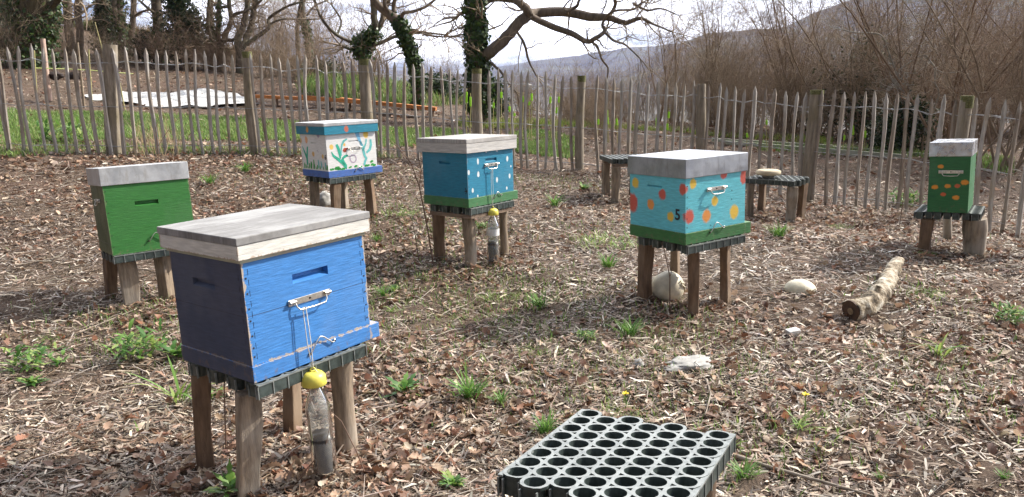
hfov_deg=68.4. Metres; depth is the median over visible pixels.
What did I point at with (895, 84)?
lichen shrub
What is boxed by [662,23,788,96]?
bare shrub
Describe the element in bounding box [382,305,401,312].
long grass tuft
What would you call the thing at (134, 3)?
bare tree
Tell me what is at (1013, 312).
leafy weed
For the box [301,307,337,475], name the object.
bottle trap
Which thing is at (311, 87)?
bank grass
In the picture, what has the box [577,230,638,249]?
grass patch
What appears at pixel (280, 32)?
sapling
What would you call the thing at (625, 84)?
bare shrub
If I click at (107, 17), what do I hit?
evergreen tree
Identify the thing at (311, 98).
timber rack
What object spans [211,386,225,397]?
dandelion plant
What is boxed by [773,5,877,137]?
bare shrub
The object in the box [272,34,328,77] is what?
bare shrub
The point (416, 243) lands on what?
dry shoot
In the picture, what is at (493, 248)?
bottle trap
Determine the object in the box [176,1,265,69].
bare shrub
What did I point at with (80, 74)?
stake
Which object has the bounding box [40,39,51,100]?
stake
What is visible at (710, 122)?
bare shrub
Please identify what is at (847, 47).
bare shrub
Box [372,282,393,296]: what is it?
grass tuft
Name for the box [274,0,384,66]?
bare shrub
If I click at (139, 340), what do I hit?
leafy weed
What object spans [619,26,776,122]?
bare shrub
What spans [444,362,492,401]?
grass tuft
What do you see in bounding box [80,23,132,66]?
bare shrub
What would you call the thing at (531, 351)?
grass patch
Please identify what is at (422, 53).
bare shrub
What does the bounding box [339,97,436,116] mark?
timber rack
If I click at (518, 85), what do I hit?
bare shrub
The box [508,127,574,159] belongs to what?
lawn grass
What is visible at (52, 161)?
dead leaves
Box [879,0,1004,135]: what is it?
bare shrub
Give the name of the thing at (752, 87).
bare shrub
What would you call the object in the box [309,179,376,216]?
wooden stand
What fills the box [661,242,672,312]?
dry shoot
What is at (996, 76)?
bare shrub
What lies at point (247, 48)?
sapling
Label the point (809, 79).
bare shrub
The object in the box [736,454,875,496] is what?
stick
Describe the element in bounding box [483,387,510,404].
grass tuft
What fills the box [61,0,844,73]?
sky
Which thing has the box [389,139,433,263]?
dry shoot
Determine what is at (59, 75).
earth clod
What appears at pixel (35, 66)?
stake
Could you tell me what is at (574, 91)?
bare shrub
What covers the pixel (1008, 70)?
bare shrub
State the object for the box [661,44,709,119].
bare shrub
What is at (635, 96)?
bare shrub
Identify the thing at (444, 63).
bare shrub
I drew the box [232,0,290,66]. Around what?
sapling
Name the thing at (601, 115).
bare shrub
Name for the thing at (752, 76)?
bare shrub
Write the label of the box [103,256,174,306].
wooden stand
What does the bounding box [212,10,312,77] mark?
bare shrub
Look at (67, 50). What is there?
bare shrub
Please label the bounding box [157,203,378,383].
beehive
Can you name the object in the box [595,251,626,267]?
grass tuft
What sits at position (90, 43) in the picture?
bare shrub
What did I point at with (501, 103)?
marker stem
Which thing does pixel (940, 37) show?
bare shrub
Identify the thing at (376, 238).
grass tuft
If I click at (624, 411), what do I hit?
grass patch
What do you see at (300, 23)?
bare tree
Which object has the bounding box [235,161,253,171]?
grass tuft
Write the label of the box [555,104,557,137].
marker stem
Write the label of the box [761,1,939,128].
bare shrub
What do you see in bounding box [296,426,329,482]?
dry shoot
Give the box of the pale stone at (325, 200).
[319,191,330,206]
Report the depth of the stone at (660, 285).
4.53 m
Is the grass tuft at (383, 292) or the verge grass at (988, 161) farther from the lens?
the verge grass at (988, 161)
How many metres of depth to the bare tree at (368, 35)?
16.32 m
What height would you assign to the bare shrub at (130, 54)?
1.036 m
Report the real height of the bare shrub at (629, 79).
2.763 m
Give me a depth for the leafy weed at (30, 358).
3.75 m
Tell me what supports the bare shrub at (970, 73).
on the ground at (748, 483)
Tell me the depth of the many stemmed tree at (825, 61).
14.28 m
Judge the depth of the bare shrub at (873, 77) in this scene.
14.13 m
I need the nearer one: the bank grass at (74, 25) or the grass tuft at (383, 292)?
the grass tuft at (383, 292)
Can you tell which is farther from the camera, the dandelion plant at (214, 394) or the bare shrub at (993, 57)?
the bare shrub at (993, 57)
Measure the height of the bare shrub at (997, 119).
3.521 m
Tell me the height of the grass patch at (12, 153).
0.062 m
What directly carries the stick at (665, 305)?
on the ground at (748, 483)
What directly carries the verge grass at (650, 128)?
on the ground at (748, 483)
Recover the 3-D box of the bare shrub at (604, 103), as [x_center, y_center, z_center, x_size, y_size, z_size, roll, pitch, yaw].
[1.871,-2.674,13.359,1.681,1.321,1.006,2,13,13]
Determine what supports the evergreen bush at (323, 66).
on the ground at (748, 483)
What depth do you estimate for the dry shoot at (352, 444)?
2.66 m
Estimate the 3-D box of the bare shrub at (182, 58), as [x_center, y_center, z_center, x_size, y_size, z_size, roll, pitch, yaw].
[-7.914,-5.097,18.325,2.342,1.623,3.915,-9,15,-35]
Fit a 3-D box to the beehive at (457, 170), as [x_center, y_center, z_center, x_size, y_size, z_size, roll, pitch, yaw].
[-0.311,-0.580,5.499,0.485,0.473,0.560,8,15,39]
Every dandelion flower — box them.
[623,391,628,408]
[802,391,808,418]
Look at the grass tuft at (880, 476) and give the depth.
2.62 m
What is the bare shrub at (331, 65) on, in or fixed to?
on the ground at (748, 483)
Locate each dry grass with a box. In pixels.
[83,12,294,68]
[124,108,188,161]
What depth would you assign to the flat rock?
3.56 m
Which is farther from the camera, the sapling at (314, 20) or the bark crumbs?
the sapling at (314, 20)
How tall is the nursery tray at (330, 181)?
0.050 m
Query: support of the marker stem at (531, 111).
on the ground at (748, 483)
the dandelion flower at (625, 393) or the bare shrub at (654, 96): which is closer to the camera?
the dandelion flower at (625, 393)
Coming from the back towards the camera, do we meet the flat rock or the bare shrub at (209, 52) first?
the bare shrub at (209, 52)
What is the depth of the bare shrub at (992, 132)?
16.75 m
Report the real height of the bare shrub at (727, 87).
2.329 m
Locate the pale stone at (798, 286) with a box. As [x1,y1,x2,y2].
[784,279,816,294]
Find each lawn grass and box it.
[0,107,299,142]
[298,125,470,146]
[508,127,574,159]
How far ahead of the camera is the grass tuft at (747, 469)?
2.67 m
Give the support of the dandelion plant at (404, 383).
on the ground at (748, 483)
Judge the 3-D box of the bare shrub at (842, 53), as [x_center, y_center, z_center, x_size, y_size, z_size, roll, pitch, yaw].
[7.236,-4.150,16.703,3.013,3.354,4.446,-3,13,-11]
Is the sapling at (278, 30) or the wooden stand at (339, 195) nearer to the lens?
the wooden stand at (339, 195)
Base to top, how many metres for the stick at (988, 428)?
0.019 m
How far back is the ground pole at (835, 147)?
12.56 m
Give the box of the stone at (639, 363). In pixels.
[634,358,643,367]
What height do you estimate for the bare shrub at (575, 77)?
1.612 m
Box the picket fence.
[0,43,1023,236]
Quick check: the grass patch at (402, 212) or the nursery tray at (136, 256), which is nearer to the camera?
the nursery tray at (136, 256)
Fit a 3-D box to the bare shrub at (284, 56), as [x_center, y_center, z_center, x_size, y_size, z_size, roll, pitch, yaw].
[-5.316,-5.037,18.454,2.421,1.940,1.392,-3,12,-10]
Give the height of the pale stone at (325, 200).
0.213 m
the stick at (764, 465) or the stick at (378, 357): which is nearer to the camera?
the stick at (764, 465)
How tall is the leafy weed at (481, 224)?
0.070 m
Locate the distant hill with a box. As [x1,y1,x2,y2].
[330,44,668,95]
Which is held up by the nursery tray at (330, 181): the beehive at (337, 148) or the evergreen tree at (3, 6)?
the beehive at (337, 148)
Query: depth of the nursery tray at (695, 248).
4.29 m
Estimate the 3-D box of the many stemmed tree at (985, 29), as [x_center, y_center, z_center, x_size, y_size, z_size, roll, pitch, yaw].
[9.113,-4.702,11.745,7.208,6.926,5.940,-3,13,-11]
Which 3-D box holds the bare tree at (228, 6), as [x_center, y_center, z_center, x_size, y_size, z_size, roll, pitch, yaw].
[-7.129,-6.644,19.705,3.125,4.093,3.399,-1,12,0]
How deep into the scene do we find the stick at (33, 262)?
5.42 m
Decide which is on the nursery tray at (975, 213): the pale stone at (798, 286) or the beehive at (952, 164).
the beehive at (952, 164)
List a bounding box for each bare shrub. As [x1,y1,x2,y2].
[0,0,48,68]
[0,2,99,62]
[0,3,131,63]
[56,21,90,57]
[57,17,85,59]
[61,20,129,61]
[63,11,120,57]
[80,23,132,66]
[101,0,199,68]
[104,2,176,61]
[114,2,204,63]
[114,29,151,65]
[134,4,230,70]
[150,2,264,70]
[169,34,235,69]
[173,0,257,67]
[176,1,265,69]
[177,10,240,70]
[210,0,335,76]
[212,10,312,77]
[246,8,323,80]
[253,1,335,81]
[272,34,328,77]
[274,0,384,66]
[293,1,369,71]
[295,0,414,77]
[303,28,385,79]
[318,0,433,83]
[339,20,397,76]
[382,2,457,76]
[409,37,462,86]
[424,32,465,95]
[494,57,564,112]
[495,68,539,111]
[498,42,551,129]
[508,47,564,115]
[508,58,557,112]
[535,63,591,116]
[541,44,595,120]
[541,57,603,117]
[544,52,603,121]
[551,63,627,116]
[559,64,611,124]
[564,53,630,121]
[564,57,613,122]
[565,46,627,135]
[566,56,604,113]
[574,58,628,121]
[576,67,652,130]
[590,59,650,119]
[591,63,654,120]
[603,59,673,121]
[605,42,659,120]
[613,43,671,122]
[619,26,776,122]
[634,44,699,119]
[643,57,675,122]
[645,14,717,127]
[651,0,798,125]
[652,56,703,122]
[654,18,704,124]
[660,56,734,124]
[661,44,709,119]
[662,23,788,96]
[668,10,763,125]
[668,29,797,136]
[671,7,748,107]
[674,27,740,117]
[675,0,780,134]
[679,37,823,126]
[687,31,787,127]
[687,33,781,131]
[689,2,777,138]
[690,14,803,126]
[696,28,776,129]
[701,19,771,112]
[704,5,794,124]
[704,20,754,102]
[719,2,811,121]
[720,0,874,134]
[726,1,853,136]
[731,12,837,126]
[738,13,849,126]
[757,23,825,122]
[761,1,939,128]
[762,2,860,131]
[769,22,930,130]
[770,1,958,135]
[772,1,861,125]
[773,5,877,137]
[782,3,940,142]
[790,0,944,128]
[797,1,941,133]
[801,9,858,128]
[813,1,953,131]
[824,1,945,138]
[853,1,1023,139]
[862,1,934,102]
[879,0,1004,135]
[888,0,1008,141]
[893,0,960,99]
[901,0,1020,137]
[902,1,1017,138]
[919,2,1021,135]
[920,0,994,102]
[927,1,1023,129]
[931,10,1023,131]
[937,2,1023,126]
[939,3,1020,130]
[946,1,1023,143]
[956,2,1023,135]
[978,2,1023,130]
[979,0,1023,134]
[994,29,1023,137]
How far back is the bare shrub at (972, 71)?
14.77 m
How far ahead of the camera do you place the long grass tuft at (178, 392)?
3.38 m
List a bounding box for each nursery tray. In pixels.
[101,248,169,263]
[187,343,367,400]
[306,173,375,184]
[429,200,513,215]
[497,409,735,496]
[599,154,638,163]
[637,234,745,254]
[745,175,809,186]
[913,204,984,220]
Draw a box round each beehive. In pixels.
[86,162,193,255]
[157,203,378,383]
[295,119,382,177]
[417,134,517,207]
[628,149,750,244]
[927,138,977,212]
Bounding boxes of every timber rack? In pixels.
[255,95,359,109]
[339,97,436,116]
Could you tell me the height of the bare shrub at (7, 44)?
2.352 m
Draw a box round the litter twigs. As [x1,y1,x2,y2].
[0,154,1023,496]
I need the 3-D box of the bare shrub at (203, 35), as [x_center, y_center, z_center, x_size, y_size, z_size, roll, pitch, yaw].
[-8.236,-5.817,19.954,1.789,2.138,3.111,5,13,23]
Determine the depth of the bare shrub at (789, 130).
15.08 m
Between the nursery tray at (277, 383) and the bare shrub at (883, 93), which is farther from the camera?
the bare shrub at (883, 93)
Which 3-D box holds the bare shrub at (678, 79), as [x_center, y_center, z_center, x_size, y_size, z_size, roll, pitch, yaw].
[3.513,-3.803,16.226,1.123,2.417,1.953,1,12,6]
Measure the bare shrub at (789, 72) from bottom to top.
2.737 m
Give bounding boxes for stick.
[15,261,57,265]
[79,310,132,332]
[372,336,389,363]
[664,302,669,318]
[705,378,711,415]
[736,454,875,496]
[943,453,972,470]
[980,419,1001,442]
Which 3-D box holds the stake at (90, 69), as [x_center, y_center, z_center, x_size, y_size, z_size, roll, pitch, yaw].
[-7.088,-2.807,12.676,0.088,1.054,0.024,-1,12,0]
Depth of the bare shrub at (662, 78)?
19.57 m
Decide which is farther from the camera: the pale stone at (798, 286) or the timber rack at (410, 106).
the timber rack at (410, 106)
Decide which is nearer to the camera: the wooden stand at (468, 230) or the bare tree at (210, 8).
the wooden stand at (468, 230)
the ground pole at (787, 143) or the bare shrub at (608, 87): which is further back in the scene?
the bare shrub at (608, 87)
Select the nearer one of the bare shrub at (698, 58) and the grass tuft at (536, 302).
the grass tuft at (536, 302)
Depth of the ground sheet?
14.12 m
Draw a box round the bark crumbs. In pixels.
[0,158,1023,496]
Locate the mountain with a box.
[590,0,1023,106]
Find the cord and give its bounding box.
[37,68,132,73]
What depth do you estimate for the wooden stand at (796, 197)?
6.99 m
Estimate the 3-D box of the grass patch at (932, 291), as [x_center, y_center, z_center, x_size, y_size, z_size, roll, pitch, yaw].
[2.484,0.256,4.451,0.201,0.029,0.200,5,14,25]
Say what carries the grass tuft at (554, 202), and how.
on the ground at (748, 483)
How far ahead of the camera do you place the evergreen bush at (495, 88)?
15.12 m
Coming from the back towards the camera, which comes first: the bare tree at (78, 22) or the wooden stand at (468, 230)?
the bare tree at (78, 22)
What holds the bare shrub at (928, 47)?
on the ground at (748, 483)
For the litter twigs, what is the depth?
3.79 m
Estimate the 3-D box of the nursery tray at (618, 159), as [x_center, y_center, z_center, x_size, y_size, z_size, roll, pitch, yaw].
[1.161,-0.919,7.732,0.412,0.050,0.500,-2,12,-8]
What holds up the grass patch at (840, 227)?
on the ground at (748, 483)
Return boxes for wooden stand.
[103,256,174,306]
[191,361,358,496]
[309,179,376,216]
[430,207,512,266]
[601,161,629,203]
[637,244,730,317]
[706,482,715,496]
[746,183,808,222]
[917,216,987,256]
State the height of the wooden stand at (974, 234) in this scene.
0.340 m
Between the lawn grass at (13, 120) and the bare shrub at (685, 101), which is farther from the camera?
the bare shrub at (685, 101)
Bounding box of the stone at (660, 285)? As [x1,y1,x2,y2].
[652,271,685,300]
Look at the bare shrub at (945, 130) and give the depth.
15.15 m
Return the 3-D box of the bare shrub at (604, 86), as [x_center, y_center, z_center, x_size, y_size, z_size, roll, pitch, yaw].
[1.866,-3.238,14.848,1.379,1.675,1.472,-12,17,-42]
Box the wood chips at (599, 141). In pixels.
[0,65,1022,212]
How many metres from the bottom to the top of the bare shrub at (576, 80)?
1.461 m
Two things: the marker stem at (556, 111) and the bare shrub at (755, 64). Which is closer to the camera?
the marker stem at (556, 111)
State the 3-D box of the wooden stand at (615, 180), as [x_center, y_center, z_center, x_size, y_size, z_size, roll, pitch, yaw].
[1.164,-0.671,7.785,0.401,0.451,0.493,-2,12,-7]
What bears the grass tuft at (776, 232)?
on the ground at (748, 483)
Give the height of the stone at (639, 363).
0.065 m
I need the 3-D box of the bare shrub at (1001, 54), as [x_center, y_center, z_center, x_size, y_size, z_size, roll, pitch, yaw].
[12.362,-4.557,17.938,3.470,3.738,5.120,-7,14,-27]
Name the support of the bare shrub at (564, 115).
on the ground at (748, 483)
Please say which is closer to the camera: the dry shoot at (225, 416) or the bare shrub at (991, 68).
the dry shoot at (225, 416)
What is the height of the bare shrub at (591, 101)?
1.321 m
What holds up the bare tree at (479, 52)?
on the ground at (748, 483)
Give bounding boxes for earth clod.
[49,71,64,79]
[69,72,82,79]
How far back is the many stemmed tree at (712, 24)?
16.69 m
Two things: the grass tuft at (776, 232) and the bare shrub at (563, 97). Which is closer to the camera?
the grass tuft at (776, 232)
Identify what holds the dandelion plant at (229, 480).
on the ground at (748, 483)
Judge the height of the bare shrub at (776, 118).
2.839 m
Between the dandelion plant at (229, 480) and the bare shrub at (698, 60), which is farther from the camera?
the bare shrub at (698, 60)
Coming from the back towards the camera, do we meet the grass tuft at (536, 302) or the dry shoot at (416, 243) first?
the dry shoot at (416, 243)
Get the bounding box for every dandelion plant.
[14,374,50,385]
[155,339,181,356]
[202,458,237,496]
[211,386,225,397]
[384,371,423,396]
[390,283,399,291]
[439,469,465,488]
[580,182,592,189]
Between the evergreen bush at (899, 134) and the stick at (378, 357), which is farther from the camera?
the evergreen bush at (899, 134)
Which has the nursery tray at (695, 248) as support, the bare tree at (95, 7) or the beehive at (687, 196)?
the beehive at (687, 196)
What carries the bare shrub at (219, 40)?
on the ground at (748, 483)
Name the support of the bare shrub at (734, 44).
on the ground at (748, 483)
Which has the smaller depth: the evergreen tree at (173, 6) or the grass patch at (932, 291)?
the grass patch at (932, 291)
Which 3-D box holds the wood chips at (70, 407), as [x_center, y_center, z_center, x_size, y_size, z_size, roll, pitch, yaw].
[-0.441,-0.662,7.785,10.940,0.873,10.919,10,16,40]
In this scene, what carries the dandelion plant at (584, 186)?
on the ground at (748, 483)
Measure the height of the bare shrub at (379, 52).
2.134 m
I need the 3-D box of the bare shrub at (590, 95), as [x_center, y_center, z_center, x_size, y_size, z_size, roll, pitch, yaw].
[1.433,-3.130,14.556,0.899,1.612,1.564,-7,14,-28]
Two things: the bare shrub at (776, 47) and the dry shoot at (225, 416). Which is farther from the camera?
the bare shrub at (776, 47)
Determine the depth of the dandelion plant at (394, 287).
4.95 m
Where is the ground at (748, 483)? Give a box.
[0,25,1023,496]
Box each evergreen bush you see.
[126,26,154,62]
[291,53,350,76]
[401,64,467,103]
[491,73,514,118]
[802,25,934,140]
[847,90,943,153]
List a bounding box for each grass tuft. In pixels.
[127,355,223,404]
[198,172,218,183]
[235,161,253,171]
[369,231,383,241]
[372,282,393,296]
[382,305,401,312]
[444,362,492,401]
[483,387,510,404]
[525,289,557,310]
[531,407,560,433]
[546,193,566,206]
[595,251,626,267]
[606,312,649,336]
[725,449,762,479]
[765,222,796,236]
[784,406,831,430]
[871,469,887,478]
[906,332,972,356]
[995,466,1018,479]
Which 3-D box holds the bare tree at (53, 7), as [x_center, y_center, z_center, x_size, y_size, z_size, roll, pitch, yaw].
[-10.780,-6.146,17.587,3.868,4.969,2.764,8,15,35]
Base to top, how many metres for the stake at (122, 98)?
0.905 m
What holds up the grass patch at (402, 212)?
on the ground at (748, 483)
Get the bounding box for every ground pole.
[712,138,833,148]
[725,140,907,157]
[833,146,928,156]
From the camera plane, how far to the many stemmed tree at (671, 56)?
18.11 m
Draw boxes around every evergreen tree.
[0,0,13,60]
[87,0,127,51]
[151,0,221,67]
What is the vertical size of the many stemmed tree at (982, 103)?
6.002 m
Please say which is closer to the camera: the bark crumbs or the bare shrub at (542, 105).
the bark crumbs
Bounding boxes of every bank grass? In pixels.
[60,16,255,58]
[295,69,465,106]
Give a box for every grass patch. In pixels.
[0,149,21,154]
[382,207,418,215]
[478,289,529,300]
[518,343,546,353]
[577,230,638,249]
[602,403,646,416]
[829,224,853,228]
[916,287,947,297]
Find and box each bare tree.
[0,0,128,69]
[60,0,101,54]
[60,0,134,59]
[75,0,89,58]
[82,0,128,55]
[116,0,204,62]
[122,0,200,57]
[179,0,356,73]
[181,0,243,62]
[190,0,295,70]
[266,0,356,62]
[273,0,502,95]
[358,0,494,110]
[408,0,764,127]
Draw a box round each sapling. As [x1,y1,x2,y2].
[206,0,278,64]
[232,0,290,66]
[234,0,308,65]
[241,0,295,50]
[242,3,316,70]
[252,0,300,73]
[271,0,352,59]
[280,0,354,60]
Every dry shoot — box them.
[155,115,168,162]
[223,382,226,448]
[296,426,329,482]
[331,412,364,470]
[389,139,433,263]
[412,221,419,260]
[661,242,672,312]
[899,152,906,226]
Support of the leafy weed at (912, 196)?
on the ground at (748, 483)
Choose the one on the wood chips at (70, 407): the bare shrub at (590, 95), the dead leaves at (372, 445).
the dead leaves at (372, 445)
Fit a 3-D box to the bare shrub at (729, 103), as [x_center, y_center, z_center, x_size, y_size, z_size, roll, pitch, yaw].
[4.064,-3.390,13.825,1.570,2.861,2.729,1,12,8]
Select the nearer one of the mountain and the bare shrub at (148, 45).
the bare shrub at (148, 45)
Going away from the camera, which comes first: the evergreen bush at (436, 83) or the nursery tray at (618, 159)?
the nursery tray at (618, 159)
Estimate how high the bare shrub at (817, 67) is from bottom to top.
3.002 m
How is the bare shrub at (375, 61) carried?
on the ground at (748, 483)
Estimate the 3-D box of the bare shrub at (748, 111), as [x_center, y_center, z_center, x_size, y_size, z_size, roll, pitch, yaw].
[4.142,-3.230,14.545,2.684,2.240,1.606,6,14,29]
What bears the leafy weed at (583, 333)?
on the ground at (748, 483)
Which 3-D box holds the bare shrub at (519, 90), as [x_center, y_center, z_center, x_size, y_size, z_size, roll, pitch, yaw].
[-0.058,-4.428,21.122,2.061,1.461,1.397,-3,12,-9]
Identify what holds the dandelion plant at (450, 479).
on the ground at (748, 483)
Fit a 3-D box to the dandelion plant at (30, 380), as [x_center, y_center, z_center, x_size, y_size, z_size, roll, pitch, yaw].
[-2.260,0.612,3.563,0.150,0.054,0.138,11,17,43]
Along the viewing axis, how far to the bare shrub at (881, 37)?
16.85 m
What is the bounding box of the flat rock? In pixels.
[663,354,713,372]
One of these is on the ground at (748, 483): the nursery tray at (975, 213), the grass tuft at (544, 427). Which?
the grass tuft at (544, 427)
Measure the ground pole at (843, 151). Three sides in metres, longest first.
2.796 x 0.090 x 0.060 m
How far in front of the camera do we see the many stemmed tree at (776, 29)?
15.30 m
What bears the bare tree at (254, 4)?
on the ground at (748, 483)
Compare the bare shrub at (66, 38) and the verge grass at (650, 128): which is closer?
the verge grass at (650, 128)
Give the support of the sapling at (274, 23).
on the ground at (748, 483)
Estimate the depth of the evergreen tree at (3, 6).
18.48 m
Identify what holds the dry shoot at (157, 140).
on the ground at (748, 483)
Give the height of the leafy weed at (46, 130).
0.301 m
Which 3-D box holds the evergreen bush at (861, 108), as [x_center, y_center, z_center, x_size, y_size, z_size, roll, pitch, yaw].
[7.004,-2.883,14.921,2.890,2.982,2.901,-1,12,0]
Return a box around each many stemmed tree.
[627,0,842,125]
[628,0,722,121]
[689,0,880,134]
[726,0,1006,142]
[795,0,1023,151]
[828,0,1023,171]
[901,0,1023,125]
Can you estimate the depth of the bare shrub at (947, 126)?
13.78 m
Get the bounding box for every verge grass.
[0,137,401,158]
[458,115,834,143]
[756,140,1016,174]
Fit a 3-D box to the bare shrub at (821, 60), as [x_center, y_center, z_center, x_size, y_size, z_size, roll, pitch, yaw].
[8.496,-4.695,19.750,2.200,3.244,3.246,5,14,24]
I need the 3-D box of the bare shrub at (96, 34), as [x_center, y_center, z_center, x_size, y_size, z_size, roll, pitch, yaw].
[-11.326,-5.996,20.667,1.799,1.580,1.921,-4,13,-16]
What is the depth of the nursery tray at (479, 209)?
5.37 m
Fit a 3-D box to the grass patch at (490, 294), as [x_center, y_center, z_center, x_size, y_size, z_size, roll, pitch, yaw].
[-0.073,0.284,4.709,0.305,0.047,0.310,5,14,25]
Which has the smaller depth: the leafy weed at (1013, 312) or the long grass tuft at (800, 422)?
the long grass tuft at (800, 422)
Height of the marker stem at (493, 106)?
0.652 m
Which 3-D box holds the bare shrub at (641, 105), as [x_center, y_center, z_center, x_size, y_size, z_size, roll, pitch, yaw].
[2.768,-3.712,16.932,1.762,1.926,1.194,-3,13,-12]
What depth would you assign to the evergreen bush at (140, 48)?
19.97 m
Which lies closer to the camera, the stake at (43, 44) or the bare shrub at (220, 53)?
the stake at (43, 44)
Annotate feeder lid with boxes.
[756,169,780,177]
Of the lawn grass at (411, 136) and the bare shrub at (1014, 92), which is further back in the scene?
the bare shrub at (1014, 92)
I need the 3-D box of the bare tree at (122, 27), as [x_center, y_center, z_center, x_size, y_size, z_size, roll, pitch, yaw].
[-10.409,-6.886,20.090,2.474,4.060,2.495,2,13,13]
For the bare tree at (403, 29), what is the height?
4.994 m
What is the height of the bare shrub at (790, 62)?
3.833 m
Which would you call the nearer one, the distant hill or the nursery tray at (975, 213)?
the nursery tray at (975, 213)
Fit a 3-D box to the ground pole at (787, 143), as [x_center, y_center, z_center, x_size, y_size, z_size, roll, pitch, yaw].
[4.512,-1.825,13.061,2.086,0.060,0.090,3,12,0]
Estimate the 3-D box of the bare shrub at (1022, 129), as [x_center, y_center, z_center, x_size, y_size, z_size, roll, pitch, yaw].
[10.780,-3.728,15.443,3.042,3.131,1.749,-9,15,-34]
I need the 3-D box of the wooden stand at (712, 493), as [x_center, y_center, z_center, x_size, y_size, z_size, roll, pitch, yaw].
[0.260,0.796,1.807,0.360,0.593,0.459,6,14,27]
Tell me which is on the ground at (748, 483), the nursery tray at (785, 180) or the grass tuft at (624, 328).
the grass tuft at (624, 328)
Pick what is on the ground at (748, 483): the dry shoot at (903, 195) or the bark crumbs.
the dry shoot at (903, 195)
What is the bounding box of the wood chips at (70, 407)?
[0,137,1023,496]
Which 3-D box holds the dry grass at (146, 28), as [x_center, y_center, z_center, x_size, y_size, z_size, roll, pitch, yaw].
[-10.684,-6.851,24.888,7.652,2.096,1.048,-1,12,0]
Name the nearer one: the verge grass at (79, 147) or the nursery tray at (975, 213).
the nursery tray at (975, 213)
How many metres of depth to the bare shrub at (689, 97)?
16.65 m
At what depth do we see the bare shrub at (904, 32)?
19.16 m
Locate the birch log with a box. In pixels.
[842,256,904,320]
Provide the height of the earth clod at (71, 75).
0.158 m
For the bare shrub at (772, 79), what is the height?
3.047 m
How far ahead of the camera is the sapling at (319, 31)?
23.40 m
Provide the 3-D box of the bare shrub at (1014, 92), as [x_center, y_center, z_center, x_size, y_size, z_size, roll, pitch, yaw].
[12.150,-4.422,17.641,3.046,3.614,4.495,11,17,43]
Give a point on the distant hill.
(585, 59)
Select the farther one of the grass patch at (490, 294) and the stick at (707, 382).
the grass patch at (490, 294)
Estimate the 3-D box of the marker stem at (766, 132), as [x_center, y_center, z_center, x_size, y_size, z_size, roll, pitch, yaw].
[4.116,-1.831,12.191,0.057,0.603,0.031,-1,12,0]
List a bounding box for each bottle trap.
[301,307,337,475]
[486,168,499,262]
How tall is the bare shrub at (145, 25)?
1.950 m
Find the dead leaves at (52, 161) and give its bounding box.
[0,68,1023,214]
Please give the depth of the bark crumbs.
3.50 m
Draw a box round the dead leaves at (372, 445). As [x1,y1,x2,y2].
[0,137,1023,496]
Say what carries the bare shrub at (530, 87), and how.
on the ground at (748, 483)
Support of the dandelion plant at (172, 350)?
on the ground at (748, 483)
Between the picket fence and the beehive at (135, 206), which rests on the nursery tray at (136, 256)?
the beehive at (135, 206)
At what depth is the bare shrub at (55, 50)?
18.43 m
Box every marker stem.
[465,88,467,133]
[469,93,471,133]
[492,99,494,125]
[500,88,501,133]
[508,103,510,131]
[522,96,523,131]
[528,98,530,135]
[531,90,532,136]
[549,93,551,139]
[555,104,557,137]
[766,116,767,151]
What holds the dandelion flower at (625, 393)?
on the ground at (748, 483)
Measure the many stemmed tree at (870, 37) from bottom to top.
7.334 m
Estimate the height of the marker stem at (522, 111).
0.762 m
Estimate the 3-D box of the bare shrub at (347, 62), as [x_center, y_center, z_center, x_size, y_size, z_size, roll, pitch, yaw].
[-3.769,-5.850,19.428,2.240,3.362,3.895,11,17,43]
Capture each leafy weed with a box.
[0,340,69,373]
[32,116,91,141]
[102,317,171,361]
[475,220,489,228]
[576,330,595,339]
[888,187,924,206]
[991,299,1023,324]
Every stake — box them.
[33,50,36,85]
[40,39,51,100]
[76,42,85,107]
[88,49,92,99]
[120,83,125,110]
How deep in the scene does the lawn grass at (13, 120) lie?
10.94 m
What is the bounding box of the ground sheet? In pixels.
[84,88,266,106]
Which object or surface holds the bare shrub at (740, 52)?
on the ground at (748, 483)
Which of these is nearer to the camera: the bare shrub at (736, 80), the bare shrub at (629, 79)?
the bare shrub at (736, 80)
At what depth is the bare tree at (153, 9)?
20.02 m
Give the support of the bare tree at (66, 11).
on the ground at (748, 483)
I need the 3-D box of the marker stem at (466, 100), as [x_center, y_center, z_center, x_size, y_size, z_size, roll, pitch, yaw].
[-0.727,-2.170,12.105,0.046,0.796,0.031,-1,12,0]
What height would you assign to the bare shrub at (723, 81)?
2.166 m
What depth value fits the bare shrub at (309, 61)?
17.90 m
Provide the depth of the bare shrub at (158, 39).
19.70 m
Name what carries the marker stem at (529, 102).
on the ground at (748, 483)
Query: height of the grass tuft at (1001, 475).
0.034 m
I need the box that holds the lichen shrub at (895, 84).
[811,10,987,149]
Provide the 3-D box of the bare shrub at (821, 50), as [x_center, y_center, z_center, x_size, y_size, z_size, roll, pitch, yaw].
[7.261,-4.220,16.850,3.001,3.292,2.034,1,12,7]
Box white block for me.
[785,327,800,336]
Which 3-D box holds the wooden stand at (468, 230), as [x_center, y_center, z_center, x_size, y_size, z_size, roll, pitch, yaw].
[-0.300,-0.070,5.592,0.441,0.467,0.470,9,16,39]

